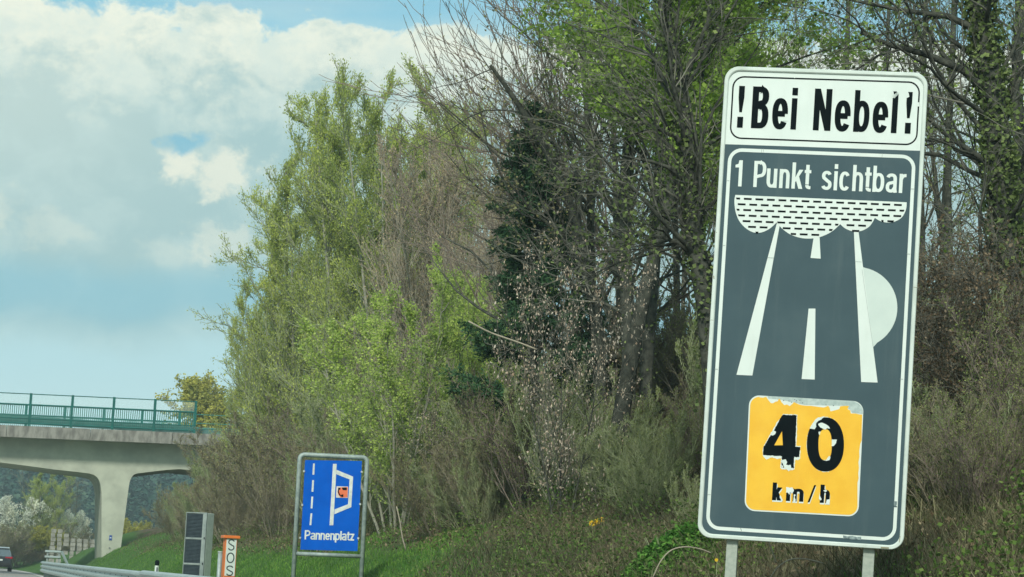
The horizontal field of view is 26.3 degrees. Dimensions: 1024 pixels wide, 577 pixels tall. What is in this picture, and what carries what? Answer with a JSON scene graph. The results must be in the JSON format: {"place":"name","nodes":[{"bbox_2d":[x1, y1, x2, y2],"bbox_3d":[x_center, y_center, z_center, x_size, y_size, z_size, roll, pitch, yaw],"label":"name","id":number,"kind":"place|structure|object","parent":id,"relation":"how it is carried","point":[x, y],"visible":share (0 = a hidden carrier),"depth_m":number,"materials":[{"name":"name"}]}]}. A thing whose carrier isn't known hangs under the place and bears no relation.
{"place":"outdoors","nodes":[
{"label":"outdoors","id":0,"kind":"place"},
{"bbox_2d":[48,529,94,562],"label":"crib wall","id":1,"kind":"structure","parent":0,"point":[66,543],"depth_m":163.75,"materials":[{"name":"concrete"}]},
{"bbox_2d":[0,482,1023,576],"bbox_3d":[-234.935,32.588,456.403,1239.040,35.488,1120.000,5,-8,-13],"label":"ground","id":2,"kind":"structure","parent":0,"point":[86,557],"depth_m":44.51,"materials":[{"name":"plant"}]},
{"bbox_2d":[0,521,38,559],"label":"shrub","id":3,"kind":"object","parent":2,"relation":"on","point":[20,540],"visible":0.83,"depth_m":181.91,"materials":[{"name":"green plant"}]},
{"bbox_2d":[0,495,55,560],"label":"blossom tree","id":4,"kind":"object","parent":2,"relation":"on","point":[8,509],"visible":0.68,"depth_m":198.33,"materials":[{"name":"white plant"}]},
{"bbox_2d":[29,525,64,556],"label":"shrub","id":5,"kind":"object","parent":2,"relation":"on","point":[41,540],"visible":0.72,"depth_m":184.43,"materials":[{"name":"green plant"}]},
{"bbox_2d":[17,473,77,555],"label":"broadleaf tree","id":6,"kind":"object","parent":2,"relation":"on","point":[58,489],"visible":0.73,"depth_m":199.34,"materials":[{"name":"green plant"}]},
{"bbox_2d":[10,520,91,558],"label":"shrub","id":7,"kind":"object","parent":2,"relation":"on","point":[70,532],"visible":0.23,"depth_m":194.77,"materials":[{"name":"green plant"}]},
{"bbox_2d":[60,508,92,550],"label":"blossom tree","id":8,"kind":"object","parent":2,"relation":"on","point":[70,516],"visible":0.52,"depth_m":202.74,"materials":[{"name":"white plant"}]},
{"bbox_2d":[40,561,141,576],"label":"guardrail","id":9,"kind":"object","parent":2,"relation":"on","point":[51,569],"visible":0.99,"depth_m":63.63,"materials":[{"name":"metal"}]},
{"bbox_2d":[0,467,196,539],"bbox_3d":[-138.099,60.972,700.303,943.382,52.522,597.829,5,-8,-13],"label":"forest","id":10,"kind":"object","parent":2,"relation":"on","point":[142,491],"visible":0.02,"depth_m":435.25,"materials":[{"name":"plant"}]},
{"bbox_2d":[0,392,238,557],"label":"road bridge","id":11,"kind":"structure","parent":2,"relation":"on","point":[106,461],"depth_m":132.85,"materials":[{"name":"concrete"}]},
{"bbox_2d":[140,492,198,540],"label":"shrub","id":12,"kind":"object","parent":2,"relation":"on","point":[170,527],"visible":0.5,"depth_m":101.48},
{"bbox_2d":[139,570,208,576],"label":"guardrail","id":13,"kind":"object","parent":2,"relation":"on","point":[143,573],"visible":1,"depth_m":35.75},
{"bbox_2d":[182,512,213,576],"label":"roadside cabinet","id":14,"kind":"object","parent":2,"relation":"on","point":[198,540],"visible":0.98,"depth_m":57.11,"materials":[{"name":"metal"}]},
{"bbox_2d":[169,430,237,499],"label":"shrub","id":15,"kind":"object","parent":2,"relation":"on","point":[189,448],"visible":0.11,"depth_m":108.61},
{"bbox_2d":[170,473,238,530],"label":"shrub","id":16,"kind":"object","parent":2,"relation":"on","point":[187,505],"visible":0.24,"depth_m":93.44,"materials":[{"name":"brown plant"}]},
{"bbox_2d":[155,369,278,482],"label":"broadleaf tree","id":17,"kind":"object","parent":2,"relation":"on","point":[205,397],"visible":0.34,"depth_m":154.79,"materials":[{"name":"green plant"}]},
{"bbox_2d":[186,472,266,543],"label":"shrub","id":18,"kind":"object","parent":2,"relation":"on","point":[220,525],"visible":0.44,"depth_m":77.18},
{"bbox_2d":[185,439,270,531],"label":"shrub","id":19,"kind":"object","parent":2,"relation":"on","point":[194,474],"visible":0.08,"depth_m":90.52,"materials":[{"name":"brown plant"}]},
{"bbox_2d":[221,535,239,576],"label":"emergency column","id":20,"kind":"structure","parent":2,"relation":"on","point":[229,555],"depth_m":49.56,"materials":[{"name":"orange paint"}]},
{"bbox_2d":[175,472,287,538],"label":"shrub","id":21,"kind":"object","parent":2,"relation":"on","point":[204,483],"visible":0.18,"depth_m":80.72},
{"bbox_2d":[185,418,282,530],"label":"shrub","id":22,"kind":"object","parent":2,"relation":"on","point":[220,477],"visible":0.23,"depth_m":84.68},
{"bbox_2d":[216,486,262,535],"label":"shrub","id":23,"kind":"object","parent":2,"relation":"on","point":[228,522],"visible":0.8,"depth_m":74.69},
{"bbox_2d":[202,275,300,497],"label":"willow tree","id":24,"kind":"object","parent":2,"relation":"on","point":[239,303],"visible":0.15,"depth_m":95.43,"materials":[{"name":"green plant"}]},
{"bbox_2d":[187,408,341,529],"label":"shrub","id":25,"kind":"object","parent":2,"relation":"on","point":[234,449],"visible":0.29,"depth_m":74.09,"materials":[{"name":"plant"}]},
{"bbox_2d":[230,442,303,537],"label":"shrub","id":26,"kind":"object","parent":2,"relation":"on","point":[265,505],"visible":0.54,"depth_m":67.42,"materials":[{"name":"plant"}]},
{"bbox_2d":[249,463,301,529],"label":"shrub","id":27,"kind":"object","parent":2,"relation":"on","point":[273,483],"visible":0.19,"depth_m":71.01,"materials":[{"name":"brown plant"}]},
{"bbox_2d":[220,392,332,501],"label":"shrub","id":28,"kind":"object","parent":2,"relation":"on","point":[268,435],"visible":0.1,"depth_m":76.05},
{"bbox_2d":[186,149,392,455],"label":"willow tree","id":29,"kind":"object","parent":2,"relation":"on","point":[285,337],"visible":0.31,"depth_m":83.69,"materials":[{"name":"green plant"}]},
{"bbox_2d":[260,409,343,488],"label":"shrub","id":30,"kind":"object","parent":2,"relation":"on","point":[280,425],"visible":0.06,"depth_m":70.23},
{"bbox_2d":[250,211,359,455],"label":"willow tree","id":31,"kind":"object","parent":2,"relation":"on","point":[256,244],"visible":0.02,"depth_m":91.98,"materials":[{"name":"green plant"}]},
{"bbox_2d":[262,401,386,482],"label":"shrub","id":32,"kind":"object","parent":2,"relation":"on","point":[325,415],"visible":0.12,"depth_m":68.28,"materials":[{"name":"green plant"}]},
{"bbox_2d":[276,428,375,505],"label":"shrub","id":33,"kind":"object","parent":2,"relation":"on","point":[299,449],"visible":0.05,"depth_m":59.79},
{"bbox_2d":[291,452,368,576],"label":"breakdown bay sign","id":34,"kind":"object","parent":2,"relation":"on","point":[331,504],"visible":1,"depth_m":38.68,"materials":[{"name":"metal"}]},
{"bbox_2d":[277,442,387,538],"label":"shrub","id":35,"kind":"object","parent":2,"relation":"on","point":[302,483],"visible":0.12,"depth_m":53.21,"materials":[{"name":"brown plant"}]},
{"bbox_2d":[221,86,499,454],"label":"willow tree","id":36,"kind":"object","parent":2,"relation":"on","point":[317,113],"visible":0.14,"depth_m":77.81,"materials":[{"name":"green plant"}]},
{"bbox_2d":[305,428,415,534],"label":"shrub","id":37,"kind":"object","parent":2,"relation":"on","point":[328,442],"visible":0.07,"depth_m":55.02,"materials":[{"name":"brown plant"}]},
{"bbox_2d":[281,361,445,511],"bbox_3d":[-3.977,4.158,60.720,5.083,5.029,5.177,7,-9,-29],"label":"shrub","id":38,"kind":"object","parent":2,"relation":"on","point":[316,413],"visible":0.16,"depth_m":59.61,"materials":[{"name":"green plant"}]},
{"bbox_2d":[250,52,496,448],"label":"willow tree","id":39,"kind":"object","parent":2,"relation":"on","point":[350,95],"visible":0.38,"depth_m":73.62,"materials":[{"name":"green plant"}]},
{"bbox_2d":[259,65,493,435],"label":"willow tree","id":40,"kind":"object","parent":2,"relation":"on","point":[320,133],"visible":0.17,"depth_m":77.52,"materials":[{"name":"green plant"}]},
{"bbox_2d":[350,410,435,526],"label":"shrub","id":41,"kind":"object","parent":2,"relation":"on","point":[385,507],"visible":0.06,"depth_m":49.41,"materials":[{"name":"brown plant"}]},
{"bbox_2d":[343,346,493,458],"bbox_3d":[-1.817,3.846,57.803,5.649,4.689,5.116,3,-8,-2],"label":"shrub","id":42,"kind":"object","parent":2,"relation":"on","point":[430,367],"visible":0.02,"depth_m":57.07,"materials":[{"name":"green plant"}]},
{"bbox_2d":[291,264,556,533],"bbox_3d":[-2.126,2.584,46.995,4.205,5.866,6.088,8,-9,-36],"label":"young maple","id":43,"kind":"object","parent":2,"relation":"on","point":[370,404],"visible":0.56,"depth_m":46.26,"materials":[{"name":"green plant"}]},
{"bbox_2d":[402,453,460,525],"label":"shrub","id":44,"kind":"object","parent":2,"relation":"on","point":[419,470],"visible":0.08,"depth_m":43.18,"materials":[{"name":"green plant"}]},
{"bbox_2d":[388,376,484,519],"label":"beech sapling","id":45,"kind":"object","parent":2,"relation":"on","point":[436,420],"visible":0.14,"depth_m":43.49,"materials":[{"name":"green plant"}]},
{"bbox_2d":[364,436,515,536],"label":"shrub","id":46,"kind":"object","parent":2,"relation":"on","point":[415,502],"visible":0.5,"depth_m":41.31,"materials":[{"name":"plant"}]},
{"bbox_2d":[342,130,544,420],"bbox_3d":[-1.844,0.946,63.271,5.738,10.703,6.562,5,-8,-18],"label":"budding tree","id":47,"kind":"object","parent":2,"relation":"on","point":[421,290],"visible":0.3,"depth_m":62.87,"materials":[{"name":"brown plant"}]},
{"bbox_2d":[398,398,500,501],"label":"shrub","id":48,"kind":"object","parent":2,"relation":"on","point":[423,436],"visible":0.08,"depth_m":45.65,"materials":[{"name":"green plant"}]},
{"bbox_2d":[422,456,502,530],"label":"shrub","id":49,"kind":"object","parent":2,"relation":"on","point":[430,481],"visible":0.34,"depth_m":40.59,"materials":[{"name":"green plant"}]},
{"bbox_2d":[431,421,520,526],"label":"shrub","id":50,"kind":"object","parent":2,"relation":"on","point":[440,447],"visible":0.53,"depth_m":39.77,"materials":[{"name":"plant"}]},
{"bbox_2d":[422,405,534,509],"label":"shrub","id":51,"kind":"object","parent":2,"relation":"on","point":[435,433],"visible":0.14,"depth_m":42.75,"materials":[{"name":"green plant"}]},
{"bbox_2d":[423,236,546,441],"bbox_3d":[-0.766,2.176,48.431,2.716,6.314,3.932,-1,-9,29],"label":"young maple","id":52,"kind":"object","parent":2,"relation":"on","point":[458,316],"visible":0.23,"depth_m":47.27,"materials":[{"name":"green plant"}]},
{"bbox_2d":[452,445,521,525],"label":"shrub","id":53,"kind":"object","parent":2,"relation":"on","point":[489,505],"visible":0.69,"depth_m":39.06,"materials":[{"name":"green plant"}]},
{"bbox_2d":[423,370,556,495],"bbox_3d":[0.098,3.227,44.297,3.397,2.973,3.076,-1,-9,29],"label":"shrub","id":54,"kind":"object","parent":2,"relation":"on","point":[435,392],"visible":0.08,"depth_m":43.96,"materials":[{"name":"green plant"}]},
{"bbox_2d":[436,374,549,514],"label":"shrub","id":55,"kind":"object","parent":2,"relation":"on","point":[450,426],"visible":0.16,"depth_m":41.45,"materials":[{"name":"green plant"}]},
{"bbox_2d":[385,124,612,387],"bbox_3d":[-0.616,0.586,62.421,5.846,10.905,6.686,-1,-9,29],"label":"budding tree","id":56,"kind":"object","parent":2,"relation":"on","point":[472,259],"visible":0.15,"depth_m":62.31,"materials":[{"name":"brown plant"}]},
{"bbox_2d":[345,0,682,484],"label":"hornbeam tree","id":57,"kind":"object","parent":2,"relation":"on","point":[520,108],"visible":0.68,"depth_m":38.74,"materials":[{"name":"green plant"}]},
{"bbox_2d":[436,100,614,510],"bbox_3d":[0.417,0.420,39.537,3.165,7.720,3.288,2,-8,5],"label":"spruce tree","id":58,"kind":"object","parent":2,"relation":"on","point":[513,266],"visible":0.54,"depth_m":39.19,"materials":[{"name":"green plant"}]},
{"bbox_2d":[444,356,664,513],"bbox_3d":[0.602,2.712,38.341,3.116,2.893,3.440,7,-9,-30],"label":"shrub","id":59,"kind":"object","parent":2,"relation":"on","point":[515,464],"visible":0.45,"depth_m":37.92,"materials":[{"name":"green plant"}]},
{"bbox_2d":[473,180,659,518],"bbox_3d":[0.885,1.042,34.183,3.422,5.757,1.799,-4,-10,42],"label":"beech sapling","id":60,"kind":"object","parent":2,"relation":"on","point":[564,455],"visible":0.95,"depth_m":34.26,"materials":[{"name":"brown plant"}]},
{"bbox_2d":[493,384,644,503],"bbox_3d":[1.068,2.659,38.314,2.700,2.672,2.651,2,-8,8],"label":"shrub","id":61,"kind":"object","parent":2,"relation":"on","point":[586,411],"visible":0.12,"depth_m":38.11,"materials":[{"name":"green plant"}]},
{"bbox_2d":[417,0,721,456],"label":"hornbeam tree","id":62,"kind":"object","parent":2,"relation":"on","point":[626,292],"visible":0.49,"depth_m":36.83,"materials":[{"name":"brown plant"}]},
{"bbox_2d":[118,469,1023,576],"bbox_3d":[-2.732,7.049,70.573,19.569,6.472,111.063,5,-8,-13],"label":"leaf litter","id":63,"kind":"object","parent":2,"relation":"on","point":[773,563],"visible":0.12,"depth_m":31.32,"materials":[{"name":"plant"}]},
{"bbox_2d":[127,456,1023,576],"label":"dry stems","id":64,"kind":"object","parent":2,"relation":"on","point":[760,560],"visible":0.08,"depth_m":23.94,"materials":[{"name":"plant"}]},
{"bbox_2d":[319,0,844,413],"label":"hornbeam tree","id":65,"kind":"object","parent":2,"relation":"on","point":[589,206],"visible":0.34,"depth_m":40.39,"materials":[{"name":"brown plant"}]},
{"bbox_2d":[504,343,665,504],"bbox_3d":[1.209,2.377,36.944,2.609,2.994,2.657,-2,-9,32],"label":"shrub","id":66,"kind":"object","parent":2,"relation":"on","point":[534,439],"visible":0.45,"depth_m":36.75,"materials":[{"name":"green plant"}]},
{"bbox_2d":[168,439,1023,576],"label":"brambles","id":67,"kind":"object","parent":2,"relation":"on","point":[966,571],"visible":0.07,"depth_m":27.29,"materials":[{"name":"green plant"}]},
{"bbox_2d":[355,0,862,351],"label":"hornbeam tree","id":68,"kind":"object","parent":2,"relation":"on","point":[597,248],"visible":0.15,"depth_m":45.58,"materials":[{"name":"green plant"}]},
{"bbox_2d":[568,407,661,501],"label":"shrub","id":69,"kind":"object","parent":2,"relation":"on","point":[586,462],"visible":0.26,"depth_m":34.34,"materials":[{"name":"green plant"}]},
{"bbox_2d":[573,412,678,497],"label":"shrub","id":70,"kind":"object","parent":2,"relation":"on","point":[599,467],"visible":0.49,"depth_m":33.56,"materials":[{"name":"green plant"}]},
{"bbox_2d":[584,407,680,475],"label":"shrub","id":71,"kind":"object","parent":2,"relation":"on","point":[647,412],"visible":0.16,"depth_m":35.91,"materials":[{"name":"green plant"}]},
{"bbox_2d":[510,0,761,423],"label":"hornbeam tree","id":72,"kind":"object","parent":2,"relation":"on","point":[646,363],"visible":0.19,"depth_m":38.01,"materials":[{"name":"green plant"}]},
{"bbox_2d":[594,449,683,519],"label":"shrub","id":73,"kind":"object","parent":2,"relation":"on","point":[637,481],"visible":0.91,"depth_m":31.72,"materials":[{"name":"green plant"}]},
{"bbox_2d":[585,291,702,461],"bbox_3d":[3.249,1.974,41.205,3.869,3.681,3.504,6,-8,-23],"label":"shrub","id":74,"kind":"object","parent":2,"relation":"on","point":[664,337],"visible":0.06,"depth_m":39.93,"materials":[{"name":"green plant"}]},
{"bbox_2d":[594,397,703,500],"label":"shrub","id":75,"kind":"object","parent":2,"relation":"on","point":[672,446],"visible":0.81,"depth_m":32.88,"materials":[{"name":"green plant"}]},
{"bbox_2d":[604,322,702,459],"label":"shrub","id":76,"kind":"object","parent":2,"relation":"on","point":[663,367],"visible":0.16,"depth_m":39.27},
{"bbox_2d":[608,388,702,471],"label":"shrub","id":77,"kind":"object","parent":2,"relation":"on","point":[635,406],"visible":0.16,"depth_m":36.21,"materials":[{"name":"green plant"}]},
{"bbox_2d":[615,273,703,455],"bbox_3d":[4.121,1.681,39.024,4.515,3.640,5.461,7,-9,-29],"label":"shrub","id":78,"kind":"object","parent":2,"relation":"on","point":[683,386],"visible":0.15,"depth_m":38.72,"materials":[{"name":"plant"}]},
{"bbox_2d":[621,522,723,576],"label":"herb clump","id":79,"kind":"object","parent":2,"relation":"on","point":[670,536],"visible":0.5,"depth_m":24.80,"materials":[{"name":"green plant"}]},
{"bbox_2d":[586,2,764,459],"bbox_3d":[3.638,-3.061,46.651,3.911,14.601,3.354,-3,-9,36],"label":"forest tree","id":80,"kind":"object","parent":2,"relation":"on","point":[678,287],"visible":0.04,"depth_m":46.47,"materials":[{"name":"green plant"}]},
{"bbox_2d":[664,462,699,525],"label":"shrub","id":81,"kind":"object","parent":2,"relation":"on","point":[674,485],"visible":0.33,"depth_m":27.88,"materials":[{"name":"green plant"}]},
{"bbox_2d":[661,386,703,472],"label":"shrub","id":82,"kind":"object","parent":2,"relation":"on","point":[674,408],"visible":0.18,"depth_m":33.36,"materials":[{"name":"green plant"}]},
{"bbox_2d":[674,313,702,421],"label":"shrub","id":83,"kind":"object","parent":2,"relation":"on","point":[692,355],"visible":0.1,"depth_m":34.17,"materials":[{"name":"green plant"}]},
{"bbox_2d":[488,0,891,518],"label":"oak tree","id":84,"kind":"object","parent":2,"relation":"on","point":[691,211],"visible":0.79,"depth_m":27.57,"materials":[{"name":"green plant"}]},
{"bbox_2d":[645,36,741,323],"bbox_3d":[5.140,-1.358,61.580,3.220,12.569,3.866,3,-8,-2],"label":"forest tree","id":85,"kind":"object","parent":2,"relation":"on","point":[682,284],"visible":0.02,"depth_m":61.32,"materials":[{"name":"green plant"}]},
{"bbox_2d":[512,0,907,498],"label":"maple tree","id":86,"kind":"object","parent":2,"relation":"on","point":[628,372],"visible":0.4,"depth_m":34.72,"materials":[{"name":"green plant"}]},
{"bbox_2d":[396,450,1023,576],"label":"dry stems","id":87,"kind":"object","parent":2,"relation":"on","point":[912,531],"visible":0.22,"depth_m":22.46,"materials":[{"name":"plant"}]},
{"bbox_2d":[645,0,816,246],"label":"maple tree","id":88,"kind":"object","parent":2,"relation":"on","point":[745,45],"visible":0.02,"depth_m":42.98,"materials":[{"name":"green plant"}]},
{"bbox_2d":[698,66,927,576],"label":"fog sign","id":89,"kind":"object","parent":2,"relation":"on","point":[807,414],"visible":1,"depth_m":16.18,"materials":[{"name":"metal"}]},
{"bbox_2d":[782,0,856,69],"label":"forest tree","id":90,"kind":"object","parent":2,"relation":"on","point":[846,24],"visible":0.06,"depth_m":48.16,"materials":[{"name":"green plant"}]},
{"bbox_2d":[769,0,874,70],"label":"forest tree","id":91,"kind":"object","parent":2,"relation":"on","point":[838,33],"visible":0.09,"depth_m":56.50,"materials":[{"name":"green plant"}]},
{"bbox_2d":[679,0,1023,402],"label":"ivy clad tree","id":92,"kind":"object","parent":2,"relation":"on","point":[995,154],"visible":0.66,"depth_m":26.47,"materials":[{"name":"green plant"}]},
{"bbox_2d":[780,0,1023,281],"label":"alder tree","id":93,"kind":"object","parent":2,"relation":"on","point":[1020,129],"visible":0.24,"depth_m":29.91,"materials":[{"name":"green plant"}]},
{"bbox_2d":[874,0,971,289],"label":"forest tree","id":94,"kind":"object","parent":2,"relation":"on","point":[922,58],"visible":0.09,"depth_m":43.68,"materials":[{"name":"green plant"}]},
{"bbox_2d":[843,0,1007,281],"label":"forest tree","id":95,"kind":"object","parent":2,"relation":"on","point":[937,190],"visible":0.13,"depth_m":50.26,"materials":[{"name":"green plant"}]},
{"bbox_2d":[876,0,978,301],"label":"forest tree","id":96,"kind":"object","parent":2,"relation":"on","point":[925,216],"visible":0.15,"depth_m":39.52,"materials":[{"name":"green plant"}]},
{"bbox_2d":[871,0,1023,274],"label":"forest tree","id":97,"kind":"object","parent":2,"relation":"on","point":[948,193],"visible":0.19,"depth_m":37.31,"materials":[{"name":"green plant"}]},
{"bbox_2d":[907,375,1019,500],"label":"shrub","id":98,"kind":"object","parent":2,"relation":"on","point":[940,419],"visible":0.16,"depth_m":21.67,"materials":[{"name":"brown plant"}]},
{"bbox_2d":[906,374,1023,510],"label":"shrub","id":99,"kind":"object","parent":2,"relation":"on","point":[920,464],"visible":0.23,"depth_m":21.14,"materials":[{"name":"plant"}]},
{"bbox_2d":[909,412,1023,514],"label":"shrub","id":100,"kind":"object","parent":2,"relation":"on","point":[946,471],"visible":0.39,"depth_m":20.53,"materials":[{"name":"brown plant"}]},
{"bbox_2d":[911,335,1023,456],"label":"shrub","id":101,"kind":"object","parent":2,"relation":"on","point":[944,384],"visible":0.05,"depth_m":25.00,"materials":[{"name":"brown plant"}]},
{"bbox_2d":[912,211,1023,457],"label":"beech sapling","id":102,"kind":"object","parent":2,"relation":"on","point":[973,285],"visible":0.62,"depth_m":24.00,"materials":[{"name":"brown plant"}]},
{"bbox_2d":[912,182,1023,451],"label":"beech sapling","id":103,"kind":"object","parent":2,"relation":"on","point":[985,245],"visible":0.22,"depth_m":25.69,"materials":[{"name":"brown plant"}]},
{"bbox_2d":[927,263,1023,409],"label":"shrub","id":104,"kind":"object","parent":2,"relation":"on","point":[1009,307],"visible":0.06,"depth_m":25.23,"materials":[{"name":"brown plant"}]},
{"bbox_2d":[929,387,1023,514],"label":"shrub","id":105,"kind":"object","parent":2,"relation":"on","point":[973,471],"visible":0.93,"depth_m":19.69,"materials":[{"name":"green plant"}]},
{"bbox_2d":[937,289,1023,457],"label":"shrub","id":106,"kind":"object","parent":2,"relation":"on","point":[1004,377],"visible":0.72,"depth_m":22.27,"materials":[{"name":"green plant"}]},
{"bbox_2d":[943,274,1023,452],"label":"shrub","id":107,"kind":"object","parent":2,"relation":"on","point":[997,300],"visible":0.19,"depth_m":24.36,"materials":[{"name":"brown plant"}]},
{"bbox_2d":[0,0,1023,429],"label":"sky","id":108,"kind":"structure","parent":0,"point":[132,132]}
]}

